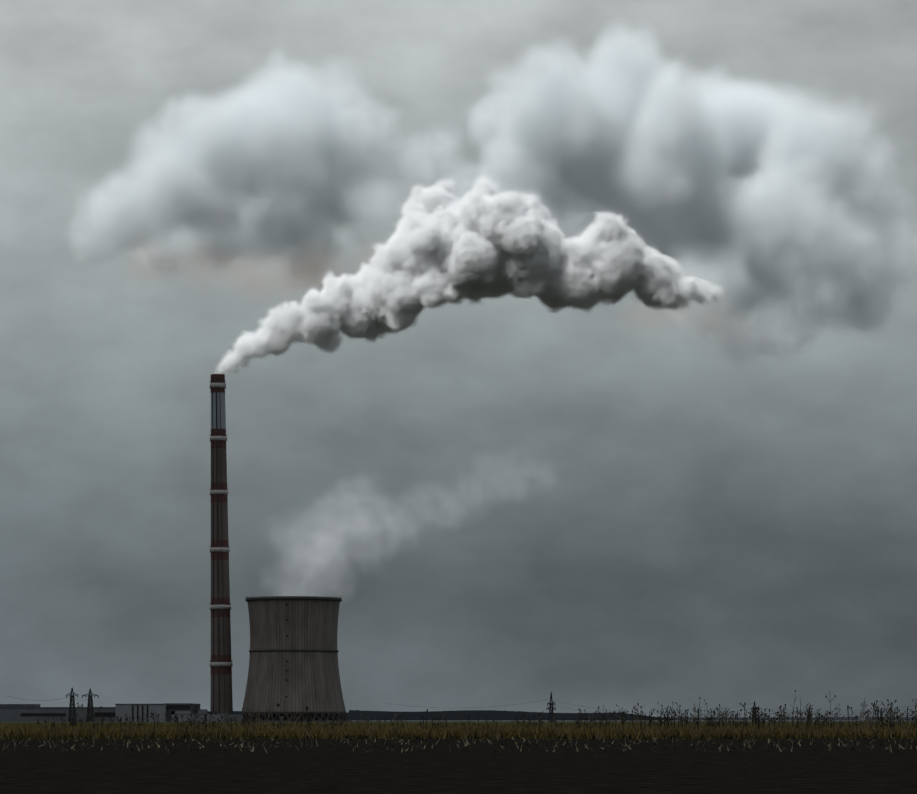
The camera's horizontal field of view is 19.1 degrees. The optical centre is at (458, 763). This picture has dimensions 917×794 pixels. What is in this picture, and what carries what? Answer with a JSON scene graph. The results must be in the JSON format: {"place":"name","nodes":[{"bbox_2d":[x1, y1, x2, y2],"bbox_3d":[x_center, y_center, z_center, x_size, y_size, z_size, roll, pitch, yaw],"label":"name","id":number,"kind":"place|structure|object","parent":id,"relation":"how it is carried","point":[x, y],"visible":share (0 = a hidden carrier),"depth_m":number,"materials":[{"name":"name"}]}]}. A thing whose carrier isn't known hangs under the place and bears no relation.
{"place":"outdoors","nodes":[
{"label":"outdoors","id":0,"kind":"place"},
{"bbox_2d":[207,710,676,719],"bbox_3d":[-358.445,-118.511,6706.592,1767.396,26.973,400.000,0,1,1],"label":"wooded hills","id":1,"kind":"structure","parent":0,"point":[449,715],"depth_m":6499.32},
{"bbox_2d":[0,720,916,793],"bbox_3d":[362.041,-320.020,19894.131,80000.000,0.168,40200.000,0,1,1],"label":"ground","id":2,"kind":"structure","parent":0,"point":[369,768],"depth_m":76.09,"materials":[{"name":"brown soil"}]},
{"bbox_2d":[66,687,77,721],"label":"pylon","id":3,"kind":"object","parent":2,"relation":"on","point":[72,704],"visible":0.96,"depth_m":1893.61,"materials":[{"name":"metal"}]},
{"bbox_2d":[82,688,98,721],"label":"pylon","id":4,"kind":"object","parent":2,"relation":"on","point":[91,711],"visible":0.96,"depth_m":1893.42,"materials":[{"name":"metal"}]},
{"bbox_2d":[0,703,242,721],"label":"plant buildings","id":5,"kind":"structure","parent":2,"relation":"on","point":[20,712],"depth_m":1944.22,"materials":[{"name":"black"}]},
{"bbox_2d":[209,374,232,720],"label":"chimney","id":6,"kind":"object","parent":2,"relation":"on","point":[221,666],"visible":0.98,"depth_m":1995.39,"materials":[{"name":"concrete"}]},
{"bbox_2d":[240,594,351,721],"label":"cooling tower","id":7,"kind":"structure","parent":2,"relation":"on","point":[293,661],"depth_m":1972.03,"materials":[{"name":"concrete"}]},
{"bbox_2d":[0,733,916,752],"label":"field stubble","id":8,"kind":"object","parent":2,"relation":"on","point":[429,745],"visible":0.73,"depth_m":137.36,"materials":[{"name":"brown plant"}]},
{"bbox_2d":[0,721,916,738],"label":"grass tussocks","id":9,"kind":"object","parent":2,"relation":"on","point":[169,731],"depth_m":187.63,"materials":[{"name":"plant"}]},
{"bbox_2d":[36,690,916,732],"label":"dead weeds","id":10,"kind":"object","parent":2,"relation":"on","point":[890,723],"visible":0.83,"depth_m":227.42,"materials":[{"name":"brown plant"}]},
{"bbox_2d":[546,692,555,721],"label":"pylon","id":11,"kind":"object","parent":2,"relation":"on","point":[550,710],"visible":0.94,"depth_m":1498.22,"materials":[{"name":"metal"}]},
{"bbox_2d":[8,696,909,716],"bbox_3d":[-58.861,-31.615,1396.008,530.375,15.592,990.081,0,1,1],"label":"power lines","id":12,"kind":"object","parent":11,"relation":"attached to","point":[645,712],"visible":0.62,"depth_m":1497.02,"materials":[{"name":"grey metal"}]},
{"bbox_2d":[750,701,756,721],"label":"pylon","id":13,"kind":"object","parent":2,"relation":"on","point":[754,719],"visible":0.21,"depth_m":1496.41,"materials":[{"name":"metal"}]},
{"bbox_2d":[858,697,867,720],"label":"pylon","id":14,"kind":"object","parent":2,"relation":"on","point":[863,705],"visible":0.77,"depth_m":2591.44,"materials":[{"name":"metal"}]},
{"bbox_2d":[0,0,916,716],"label":"sky","id":15,"kind":"structure","parent":0,"point":[568,348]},
{"bbox_2d":[658,717,914,719],"bbox_3d":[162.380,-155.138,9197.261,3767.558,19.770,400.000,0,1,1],"label":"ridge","id":16,"kind":"structure","parent":0,"point":[854,718],"depth_m":8979.50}
]}

